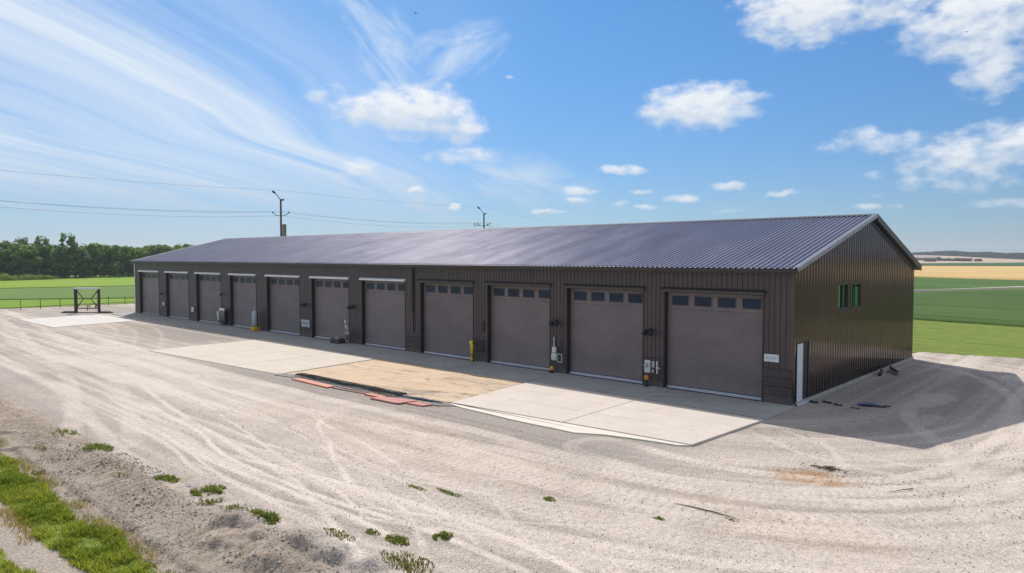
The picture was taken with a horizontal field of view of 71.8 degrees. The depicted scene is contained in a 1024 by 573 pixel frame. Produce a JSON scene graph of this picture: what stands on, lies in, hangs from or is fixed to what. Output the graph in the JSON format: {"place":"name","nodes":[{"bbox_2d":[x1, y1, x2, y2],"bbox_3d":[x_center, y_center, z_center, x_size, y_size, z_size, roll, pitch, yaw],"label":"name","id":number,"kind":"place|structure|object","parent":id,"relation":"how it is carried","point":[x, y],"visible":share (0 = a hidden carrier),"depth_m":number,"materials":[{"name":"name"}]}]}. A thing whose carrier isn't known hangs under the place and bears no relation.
{"place":"outdoors","nodes":[
{"label":"outdoors","id":0,"kind":"place"},
{"bbox_2d":[0,276,133,288],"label":"young crop field","id":1,"kind":"structure","parent":0,"point":[91,282],"depth_m":149.44,"materials":[{"name":"green plant"}]},
{"bbox_2d":[0,249,18,278],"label":"tree","id":2,"kind":"object","parent":1,"relation":"on","point":[2,252],"visible":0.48,"depth_m":169.90,"materials":[{"name":"green plant"}]},
{"bbox_2d":[0,272,22,280],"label":"bush","id":3,"kind":"object","parent":1,"relation":"on","point":[9,277],"visible":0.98,"depth_m":161.31,"materials":[{"name":"green plant"}]},
{"bbox_2d":[0,243,42,277],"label":"tree","id":4,"kind":"object","parent":1,"relation":"on","point":[31,252],"visible":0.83,"depth_m":170.32,"materials":[{"name":"green plant"}]},
{"bbox_2d":[11,273,39,279],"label":"bush","id":5,"kind":"object","parent":1,"relation":"on","point":[24,276],"visible":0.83,"depth_m":165.75,"materials":[{"name":"green plant"}]},
{"bbox_2d":[34,274,55,279],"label":"bush","id":6,"kind":"object","parent":1,"relation":"on","point":[45,277],"visible":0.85,"depth_m":168.56,"materials":[{"name":"green plant"}]},
{"bbox_2d":[38,244,71,277],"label":"tree","id":7,"kind":"object","parent":1,"relation":"on","point":[55,270],"visible":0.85,"depth_m":179.19,"materials":[{"name":"green plant"}]},
{"bbox_2d":[56,232,78,277],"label":"tree","id":8,"kind":"object","parent":1,"relation":"on","point":[71,243],"visible":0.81,"depth_m":182.94,"materials":[{"name":"green plant"}]},
{"bbox_2d":[56,247,94,277],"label":"tree","id":9,"kind":"object","parent":1,"relation":"on","point":[85,262],"visible":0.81,"depth_m":183.28,"materials":[{"name":"green plant"}]},
{"bbox_2d":[75,243,100,276],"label":"tree","id":10,"kind":"object","parent":1,"relation":"on","point":[90,247],"visible":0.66,"depth_m":187.90,"materials":[{"name":"green plant"}]},
{"bbox_2d":[90,242,116,276],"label":"tree","id":11,"kind":"object","parent":1,"relation":"on","point":[103,249],"visible":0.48,"depth_m":190.97,"materials":[{"name":"green plant"}]},
{"bbox_2d":[103,245,134,276],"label":"tree","id":12,"kind":"object","parent":1,"relation":"on","point":[117,255],"visible":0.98,"depth_m":192.14,"materials":[{"name":"green plant"}]},
{"bbox_2d":[122,247,148,275],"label":"tree","id":13,"kind":"object","parent":1,"relation":"on","point":[138,252],"visible":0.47,"depth_m":196.69,"materials":[{"name":"green plant"}]},
{"bbox_2d":[137,247,161,258],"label":"tree","id":14,"kind":"object","parent":1,"relation":"on","point":[150,253],"visible":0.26,"depth_m":200.45,"materials":[{"name":"green plant"}]},
{"bbox_2d":[148,244,172,254],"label":"tree","id":15,"kind":"object","parent":1,"relation":"on","point":[163,247],"visible":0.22,"depth_m":203.14,"materials":[{"name":"green plant"}]},
{"bbox_2d":[164,245,182,250],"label":"tree","id":16,"kind":"object","parent":1,"relation":"on","point":[173,248],"visible":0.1,"depth_m":209.78,"materials":[{"name":"green plant"}]},
{"bbox_2d":[174,243,190,249],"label":"tree","id":17,"kind":"object","parent":1,"relation":"on","point":[185,245],"visible":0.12,"depth_m":212.26,"materials":[{"name":"green plant"}]},
{"bbox_2d":[0,286,134,299],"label":"crop field","id":18,"kind":"structure","parent":0,"point":[117,292],"depth_m":104.36,"materials":[{"name":"green plant"}]},
{"bbox_2d":[0,451,175,572],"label":"verge grass","id":19,"kind":"structure","parent":0,"point":[19,489],"depth_m":14.05,"materials":[{"name":"green plant"}]},
{"bbox_2d":[0,262,1023,572],"bbox_3d":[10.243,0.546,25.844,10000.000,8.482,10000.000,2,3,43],"label":"ground","id":20,"kind":"structure","parent":0,"point":[106,384],"depth_m":18.21,"materials":[{"name":"beige gravel"}]},
{"bbox_2d":[0,240,12,272],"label":"tree","id":21,"kind":"object","parent":20,"relation":"on","point":[4,244],"visible":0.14,"depth_m":175.39,"materials":[{"name":"green plant"}]},
{"bbox_2d":[13,236,30,266],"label":"tree","id":22,"kind":"object","parent":20,"relation":"on","point":[23,241],"visible":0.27,"depth_m":175.94,"materials":[{"name":"green plant"}]},
{"bbox_2d":[18,246,55,274],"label":"tree","id":23,"kind":"object","parent":20,"relation":"on","point":[39,249],"visible":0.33,"depth_m":176.97,"materials":[{"name":"green plant"}]},
{"bbox_2d":[31,469,45,475],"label":"weed patch","id":24,"kind":"object","parent":20,"relation":"on","point":[39,473],"visible":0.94,"depth_m":18.00,"materials":[{"name":"green plant"}]},
{"bbox_2d":[32,235,52,270],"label":"tree","id":25,"kind":"object","parent":20,"relation":"on","point":[45,240],"visible":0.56,"depth_m":179.08,"materials":[{"name":"green plant"}]},
{"bbox_2d":[34,444,51,451],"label":"weed patch","id":26,"kind":"object","parent":20,"relation":"on","point":[41,447],"visible":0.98,"depth_m":19.97,"materials":[{"name":"green plant"}]},
{"bbox_2d":[0,298,134,308],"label":"grass verge","id":27,"kind":"object","parent":20,"relation":"on","point":[28,303],"depth_m":84.61,"materials":[{"name":"green plant"}]},
{"bbox_2d":[52,428,82,436],"bbox_3d":[-13.685,4.481,21.730,1.205,0.227,0.756,2,3,43],"label":"weed patch","id":28,"kind":"object","parent":20,"relation":"on","point":[65,431],"visible":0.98,"depth_m":21.72,"materials":[{"name":"green plant"}]},
{"bbox_2d":[1,296,133,309],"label":"wire fence","id":29,"kind":"object","parent":20,"relation":"on","point":[62,305],"visible":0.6,"depth_m":74.78,"materials":[{"name":"metal"}]},
{"bbox_2d":[20,314,139,327],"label":"concrete slab","id":30,"kind":"structure","parent":20,"relation":"on","point":[65,321],"depth_m":61.09,"materials":[{"name":"grey concrete"}]},
{"bbox_2d":[0,438,172,566],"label":"dry grass","id":31,"kind":"structure","parent":20,"relation":"on","point":[51,481],"depth_m":14.66,"materials":[{"name":"beige plant"}]},
{"bbox_2d":[61,288,112,312],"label":"braced steel stand","id":32,"kind":"object","parent":20,"relation":"on","point":[76,306],"visible":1,"depth_m":69.44,"materials":[{"name":"metal"}]},
{"bbox_2d":[75,442,114,451],"bbox_3d":[-11.886,4.552,20.182,1.161,0.254,0.940,2,3,43],"label":"weed patch","id":33,"kind":"object","parent":20,"relation":"on","point":[105,447],"visible":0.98,"depth_m":20.09,"materials":[{"name":"green plant"}]},
{"bbox_2d":[100,459,126,468],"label":"weed patch","id":34,"kind":"object","parent":20,"relation":"on","point":[114,464],"visible":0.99,"depth_m":18.45,"materials":[{"name":"green plant"}]},
{"bbox_2d":[111,246,125,275],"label":"tree","id":35,"kind":"object","parent":20,"relation":"on","point":[122,274],"visible":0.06,"depth_m":202.43,"materials":[{"name":"green plant"}]},
{"bbox_2d":[120,519,143,527],"bbox_3d":[-7.665,4.803,14.306,0.476,0.150,0.132,0,2,-3],"label":"stick","id":36,"kind":"object","parent":20,"relation":"on","point":[131,522],"visible":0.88,"depth_m":14.30,"materials":[{"name":"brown wood"}]},
{"bbox_2d":[152,473,180,482],"bbox_3d":[-8.515,4.694,17.401,0.802,0.205,0.633,2,3,43],"label":"weed patch","id":37,"kind":"object","parent":20,"relation":"on","point":[168,477],"visible":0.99,"depth_m":17.36,"materials":[{"name":"green plant"}]},
{"bbox_2d":[17,443,358,572],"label":"dirt clods","id":38,"kind":"object","parent":20,"relation":"on","point":[216,516],"visible":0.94,"depth_m":14.93,"materials":[{"name":"soil"}]},
{"bbox_2d":[188,483,227,496],"bbox_3d":[-7.138,4.734,16.590,0.853,0.193,0.937,2,3,43],"label":"weed patch","id":39,"kind":"object","parent":20,"relation":"on","point":[210,488],"visible":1,"depth_m":16.56,"materials":[{"name":"green plant"}]},
{"bbox_2d":[194,497,224,505],"bbox_3d":[-6.712,4.798,15.801,0.514,0.132,0.657,2,3,43],"label":"weed patch","id":40,"kind":"object","parent":20,"relation":"on","point":[212,501],"visible":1,"depth_m":15.77,"materials":[{"name":"green plant"}]},
{"bbox_2d":[225,503,251,509],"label":"weed patch","id":41,"kind":"object","parent":20,"relation":"on","point":[235,506],"visible":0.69,"depth_m":15.47,"materials":[{"name":"green plant"}]},
{"bbox_2d":[148,339,375,373],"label":"concrete slab","id":42,"kind":"structure","parent":20,"relation":"on","point":[269,356],"depth_m":39.41,"materials":[{"name":"grey concrete"}]},
{"bbox_2d":[249,508,280,524],"bbox_3d":[-5.167,4.777,14.850,0.715,0.253,0.745,0,2,-4],"label":"weed patch","id":43,"kind":"object","parent":20,"relation":"on","point":[271,518],"visible":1,"depth_m":14.80,"materials":[{"name":"green plant"}]},
{"bbox_2d":[272,191,289,235],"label":"utility pole","id":44,"kind":"object","parent":20,"relation":"on","point":[282,229],"visible":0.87,"depth_m":91.79,"materials":[{"name":"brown wood"}]},
{"bbox_2d":[6,201,415,222],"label":"overhead wire","id":45,"kind":"object","parent":44,"relation":"attached to","point":[179,210],"visible":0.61,"depth_m":82.61,"materials":[{"name":"black metal"}]},
{"bbox_2d":[5,207,486,226],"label":"overhead wire","id":46,"kind":"object","parent":44,"relation":"attached to","point":[187,216],"visible":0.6,"depth_m":82.22,"materials":[{"name":"black metal"}]},
{"bbox_2d":[9,201,503,226],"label":"overhead wire","id":47,"kind":"object","parent":44,"relation":"attached to","point":[178,211],"visible":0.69,"depth_m":80.67,"materials":[{"name":"black metal"}]},
{"bbox_2d":[291,378,334,387],"bbox_3d":[-8.715,4.204,30.885,3.001,0.055,0.373,2,3,44],"label":"form board","id":48,"kind":"object","parent":20,"relation":"on","point":[319,384],"visible":1,"depth_m":30.80,"materials":[{"name":"red wood"}]},
{"bbox_2d":[323,527,355,541],"bbox_3d":[-3.352,4.825,13.787,0.780,0.247,0.552,2,3,43],"label":"weed patch","id":49,"kind":"object","parent":20,"relation":"on","point":[338,533],"visible":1,"depth_m":13.79,"materials":[{"name":"green plant"}]},
{"bbox_2d":[332,387,366,393],"bbox_3d":[-6.449,4.294,28.924,2.723,0.040,0.140,2,3,38],"label":"form board","id":50,"kind":"object","parent":20,"relation":"on","point":[349,390],"visible":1,"depth_m":29.04,"materials":[{"name":"wood"}]},
{"bbox_2d":[275,372,455,406],"bbox_3d":[-6.464,4.240,29.712,11.831,0.263,0.840,2,3,39],"label":"edge mat","id":51,"kind":"object","parent":20,"relation":"on","point":[339,383],"visible":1,"depth_m":29.52,"materials":[{"name":"black rubber"}]},
{"bbox_2d":[399,395,442,402],"bbox_3d":[-3.504,4.306,27.228,2.369,0.060,0.250,2,3,36],"label":"rebar bundle","id":52,"kind":"object","parent":51,"relation":"on","point":[422,398],"visible":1,"depth_m":27.12,"materials":[{"name":"metal"}]},
{"bbox_2d":[365,528,380,535],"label":"weed patch","id":53,"kind":"object","parent":20,"relation":"on","point":[371,531],"visible":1,"depth_m":14.15,"materials":[{"name":"green plant"}]},
{"bbox_2d":[364,393,386,396],"bbox_3d":[-5.400,4.323,28.009,1.102,0.050,0.277,2,3,40],"label":"form board","id":54,"kind":"object","parent":20,"relation":"on","point":[372,395],"visible":0.91,"depth_m":27.95,"materials":[{"name":"red wood"}]},
{"bbox_2d":[370,397,416,403],"bbox_3d":[-4.609,4.355,27.068,1.925,0.055,0.726,1,3,30],"label":"form board","id":55,"kind":"object","parent":20,"relation":"on","point":[392,400],"visible":1,"depth_m":26.93,"materials":[{"name":"wood"}]},
{"bbox_2d":[384,533,408,545],"bbox_3d":[-2.222,4.895,13.762,0.710,0.110,0.390,2,3,43],"label":"weed patch","id":56,"kind":"object","parent":20,"relation":"on","point":[401,538],"visible":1,"depth_m":13.74,"materials":[{"name":"green plant"}]},
{"bbox_2d":[287,359,526,401],"bbox_3d":[-5.093,4.201,32.141,11.370,0.179,6.330,2,3,43],"label":"sand bay","id":57,"kind":"object","parent":20,"relation":"on","point":[441,381],"visible":0.92,"depth_m":31.82,"materials":[{"name":"beige sand"}]},
{"bbox_2d":[380,550,434,572],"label":"weed patch","id":58,"kind":"object","parent":20,"relation":"on","point":[406,566],"visible":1,"depth_m":12.68,"materials":[{"name":"green plant"}]},
{"bbox_2d":[406,483,425,490],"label":"weed patch","id":59,"kind":"object","parent":20,"relation":"on","point":[417,487],"visible":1,"depth_m":16.89,"materials":[{"name":"green plant"}]},
{"bbox_2d":[406,402,431,406],"bbox_3d":[-3.463,4.389,26.382,0.961,0.045,0.425,2,3,40],"label":"form board","id":60,"kind":"object","parent":20,"relation":"on","point":[421,404],"visible":1,"depth_m":26.30,"materials":[{"name":"wood"}]},
{"bbox_2d":[432,530,453,539],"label":"weed patch","id":61,"kind":"object","parent":20,"relation":"on","point":[442,535],"visible":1,"depth_m":13.92,"materials":[{"name":"green plant"}]},
{"bbox_2d":[436,488,462,497],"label":"weed patch","id":62,"kind":"object","parent":20,"relation":"on","point":[450,492],"visible":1,"depth_m":16.49,"materials":[{"name":"green plant"}]},
{"bbox_2d":[111,312,794,419],"bbox_3d":[-14.252,3.656,46.782,64.578,0.295,2.580,2,3,43],"label":"concrete apron","id":63,"kind":"object","parent":20,"relation":"on","point":[743,407],"visible":0.81,"depth_m":32.61,"materials":[{"name":"grey concrete"}]},
{"bbox_2d":[251,308,259,330],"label":"pressure canister","id":64,"kind":"object","parent":63,"relation":"on","point":[254,327],"visible":1,"depth_m":52.19,"materials":[{"name":"grey metal"}]},
{"bbox_2d":[330,336,344,343],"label":"toolbox","id":65,"kind":"object","parent":63,"relation":"on","point":[338,340],"visible":1,"depth_m":44.61,"materials":[{"name":"metal"}]},
{"bbox_2d":[344,320,350,342],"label":"flowering plant","id":66,"kind":"object","parent":63,"relation":"on","point":[348,333],"visible":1,"depth_m":44.46,"materials":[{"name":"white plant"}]},
{"bbox_2d":[469,340,474,361],"bbox_3d":[-2.083,3.358,36.972,0.276,1.126,0.351,-1,3,-21],"label":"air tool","id":67,"kind":"object","parent":63,"relation":"on","point":[472,343],"visible":1,"depth_m":36.92,"materials":[{"name":"plastic"}]},
{"bbox_2d":[643,375,648,386],"bbox_3d":[5.683,3.973,29.897,0.260,0.490,0.260,2,3,43],"label":"marker post","id":68,"kind":"object","parent":63,"relation":"on","point":[646,378],"visible":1,"depth_m":29.85,"materials":[{"name":"orange plastic"}]},
{"bbox_2d":[131,214,921,405],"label":"storage building","id":69,"kind":"structure","parent":20,"relation":"on","point":[794,311],"depth_m":34.09,"materials":[{"name":"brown metal"}]},
{"bbox_2d":[142,272,158,314],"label":"garage door","id":70,"kind":"structure","parent":69,"relation":"in","point":[150,287],"depth_m":67.38,"materials":[{"name":"grey metal"}]},
{"bbox_2d":[169,273,188,319],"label":"garage door","id":71,"kind":"structure","parent":69,"relation":"in","point":[178,285],"depth_m":63.04,"materials":[{"name":"grey metal"}]},
{"bbox_2d":[199,274,220,323],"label":"garage door","id":72,"kind":"structure","parent":69,"relation":"in","point":[209,285],"depth_m":58.87,"materials":[{"name":"grey metal"}]},
{"bbox_2d":[233,276,255,327],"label":"garage door","id":73,"kind":"structure","parent":69,"relation":"in","point":[244,287],"depth_m":54.81,"materials":[{"name":"grey metal"}]},
{"bbox_2d":[270,277,299,334],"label":"garage door","id":74,"kind":"structure","parent":69,"relation":"in","point":[284,298],"depth_m":50.68,"materials":[{"name":"grey metal"}]},
{"bbox_2d":[315,279,348,341],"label":"garage door","id":75,"kind":"structure","parent":69,"relation":"in","point":[331,311],"depth_m":46.64,"materials":[{"name":"grey metal"}]},
{"bbox_2d":[364,281,404,349],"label":"garage door","id":76,"kind":"structure","parent":69,"relation":"in","point":[384,312],"depth_m":42.73,"materials":[{"name":"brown metal"}]},
{"bbox_2d":[423,283,472,358],"bbox_3d":[-3.471,1.808,38.842,4.260,4.065,0.150,2,3,43],"label":"garage door","id":77,"kind":"structure","parent":69,"relation":"in","point":[448,318],"depth_m":38.89,"materials":[{"name":"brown metal"}]},
{"bbox_2d":[491,285,549,370],"bbox_3d":[0.425,1.959,35.252,4.160,4.065,0.150,2,3,43],"label":"garage door","id":78,"kind":"structure","parent":69,"relation":"in","point":[520,327],"depth_m":35.27,"materials":[{"name":"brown metal"}]},
{"bbox_2d":[569,288,642,383],"bbox_3d":[4.229,2.106,31.747,4.110,4.065,0.150,2,3,43],"label":"garage door","id":79,"kind":"structure","parent":69,"relation":"in","point":[606,339],"depth_m":31.74,"materials":[{"name":"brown metal"}]},
{"bbox_2d":[666,292,762,400],"bbox_3d":[8.047,2.254,28.228,4.200,4.065,0.150,2,3,43],"label":"garage door","id":80,"kind":"structure","parent":69,"relation":"in","point":[717,349],"depth_m":28.18,"materials":[{"name":"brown metal"}]},
{"bbox_2d":[797,343,803,401],"bbox_3d":[10.768,3.257,26.467,0.142,2.240,0.580,2,3,43],"label":"side door","id":81,"kind":"structure","parent":69,"relation":"in","point":[800,375],"depth_m":26.46,"materials":[{"name":"white paint"}]},
{"bbox_2d":[838,283,848,310],"bbox_3d":[13.944,0.429,29.856,0.140,1.135,1.400,2,3,43],"label":"window","id":82,"kind":"structure","parent":69,"relation":"in","point":[843,288],"depth_m":29.92,"materials":[{"name":"green glass"}]},
{"bbox_2d":[850,282,860,308],"bbox_3d":[15.029,0.400,31.032,0.140,1.135,1.400,2,3,43],"label":"window","id":83,"kind":"structure","parent":69,"relation":"in","point":[854,287],"depth_m":31.04,"materials":[{"name":"green glass"}]},
{"bbox_2d":[542,496,555,501],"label":"weed patch","id":84,"kind":"object","parent":20,"relation":"on","point":[547,498],"visible":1,"depth_m":16.08,"materials":[{"name":"green plant"}]},
{"bbox_2d":[447,402,689,446],"bbox_3d":[1.081,4.573,23.373,9.870,0.130,0.888,2,3,39],"label":"white overpour","id":85,"kind":"object","parent":20,"relation":"on","point":[570,428],"visible":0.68,"depth_m":22.88,"materials":[{"name":"concrete"}]},
{"bbox_2d":[450,381,763,446],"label":"concrete slab","id":86,"kind":"structure","parent":20,"relation":"on","point":[691,427],"depth_m":24.82,"materials":[{"name":"beige concrete"}]},
{"bbox_2d":[674,503,739,519],"bbox_3d":[4.215,4.858,15.315,1.552,0.029,0.102,2,3,41],"label":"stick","id":87,"kind":"object","parent":20,"relation":"on","point":[707,510],"visible":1,"depth_m":15.32,"materials":[{"name":"wood"}]},
{"bbox_2d":[800,463,848,471],"bbox_3d":[8.159,4.703,18.426,1.187,0.069,0.463,2,3,43],"label":"twig heap","id":88,"kind":"object","parent":20,"relation":"on","point":[829,468],"visible":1,"depth_m":18.30,"materials":[{"name":"wood"}]},
{"bbox_2d":[701,356,1023,518],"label":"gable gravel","id":89,"kind":"structure","parent":20,"relation":"on","point":[900,435],"depth_m":21.96,"materials":[{"name":"grey gravel"}]},
{"bbox_2d":[856,402,890,407],"bbox_3d":[13.357,4.392,26.137,1.156,0.146,0.420,1,3,23],"label":"crumpled tarp","id":90,"kind":"object","parent":89,"relation":"on","point":[869,404],"visible":1,"depth_m":26.06,"materials":[{"name":"blue plastic"}]},
{"bbox_2d":[886,369,898,374],"bbox_3d":[17.875,4.022,33.301,0.186,0.214,0.764,-1,2,-12],"label":"pipe offcut","id":91,"kind":"object","parent":20,"relation":"on","point":[891,372],"visible":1,"depth_m":33.22,"materials":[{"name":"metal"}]},
{"bbox_2d":[889,366,898,372],"bbox_3d":[18.362,3.985,34.043,0.154,0.226,1.005,0,2,11],"label":"pipe offcut","id":92,"kind":"object","parent":20,"relation":"on","point":[892,369],"visible":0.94,"depth_m":33.97,"materials":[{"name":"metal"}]},
{"bbox_2d":[0,0,1023,252],"label":"sky","id":93,"kind":"structure","parent":0,"point":[563,112],"materials":[{"name":"blue"}]},
{"bbox_2d":[3,388,1023,572],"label":"loose stones","id":94,"kind":"object","parent":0,"point":[471,495],"visible":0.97,"depth_m":16.29,"materials":[{"name":"grey stone"}]},
{"bbox_2d":[913,289,1023,326],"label":"crop field","id":95,"kind":"structure","parent":0,"point":[997,307],"depth_m":75.27,"materials":[{"name":"green plant"}]},
{"bbox_2d":[473,207,491,228],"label":"utility pole","id":96,"kind":"object","parent":95,"relation":"on","point":[483,225],"visible":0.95,"depth_m":121.58,"materials":[{"name":"grey wood"}]},
{"bbox_2d":[913,255,1023,262],"bbox_3d":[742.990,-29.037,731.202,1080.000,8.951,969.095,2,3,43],"label":"fallow hillside","id":97,"kind":"structure","parent":0,"point":[991,260],"depth_m":887.42,"materials":[{"name":"soil"}]},
{"bbox_2d":[915,257,940,260],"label":"farm shed","id":98,"kind":"structure","parent":97,"relation":"on","point":[928,258],"depth_m":778.89,"materials":[{"name":"grey metal"}]},
{"bbox_2d":[938,258,962,260],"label":"hedge","id":99,"kind":"object","parent":97,"relation":"on","point":[949,259],"visible":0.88,"depth_m":771.68,"materials":[{"name":"plant"}]},
{"bbox_2d":[959,257,972,260],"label":"shed","id":100,"kind":"object","parent":97,"relation":"on","point":[965,259],"visible":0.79,"depth_m":765.34,"materials":[{"name":"grey metal"}]},
{"bbox_2d":[912,250,1023,259],"bbox_3d":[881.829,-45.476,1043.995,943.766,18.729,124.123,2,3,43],"label":"wood","id":101,"kind":"object","parent":97,"relation":"on","point":[999,255],"visible":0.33,"depth_m":1134.50,"materials":[{"name":"green plant"}]},
{"bbox_2d":[914,266,1023,279],"bbox_3d":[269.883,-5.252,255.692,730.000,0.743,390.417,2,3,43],"label":"wheat field","id":102,"kind":"structure","parent":0,"point":[996,272],"depth_m":234.88,"materials":[{"name":"yellow plant"}]},
{"bbox_2d":[914,277,1023,289],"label":"crop field","id":103,"kind":"structure","parent":0,"point":[923,283],"depth_m":142.98,"materials":[{"name":"plant"}]},
{"bbox_2d":[914,286,1023,291],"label":"farm track","id":104,"kind":"structure","parent":0,"point":[987,288],"depth_m":116.73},
{"bbox_2d":[920,262,1023,265],"bbox_3d":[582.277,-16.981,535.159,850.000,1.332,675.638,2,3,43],"label":"crop field","id":105,"kind":"structure","parent":0,"point":[976,264],"depth_m":458.00,"materials":[{"name":"green plant"}]},
{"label":"utility pole","id":106,"kind":"object","parent":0,"visible":0},
{"bbox_2d":[1,170,560,224],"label":"overhead wire","id":107,"kind":"object","parent":106,"relation":"attached to","point":[262,189],"visible":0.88,"depth_m":86.93,"materials":[{"name":"black metal"}]}
]}

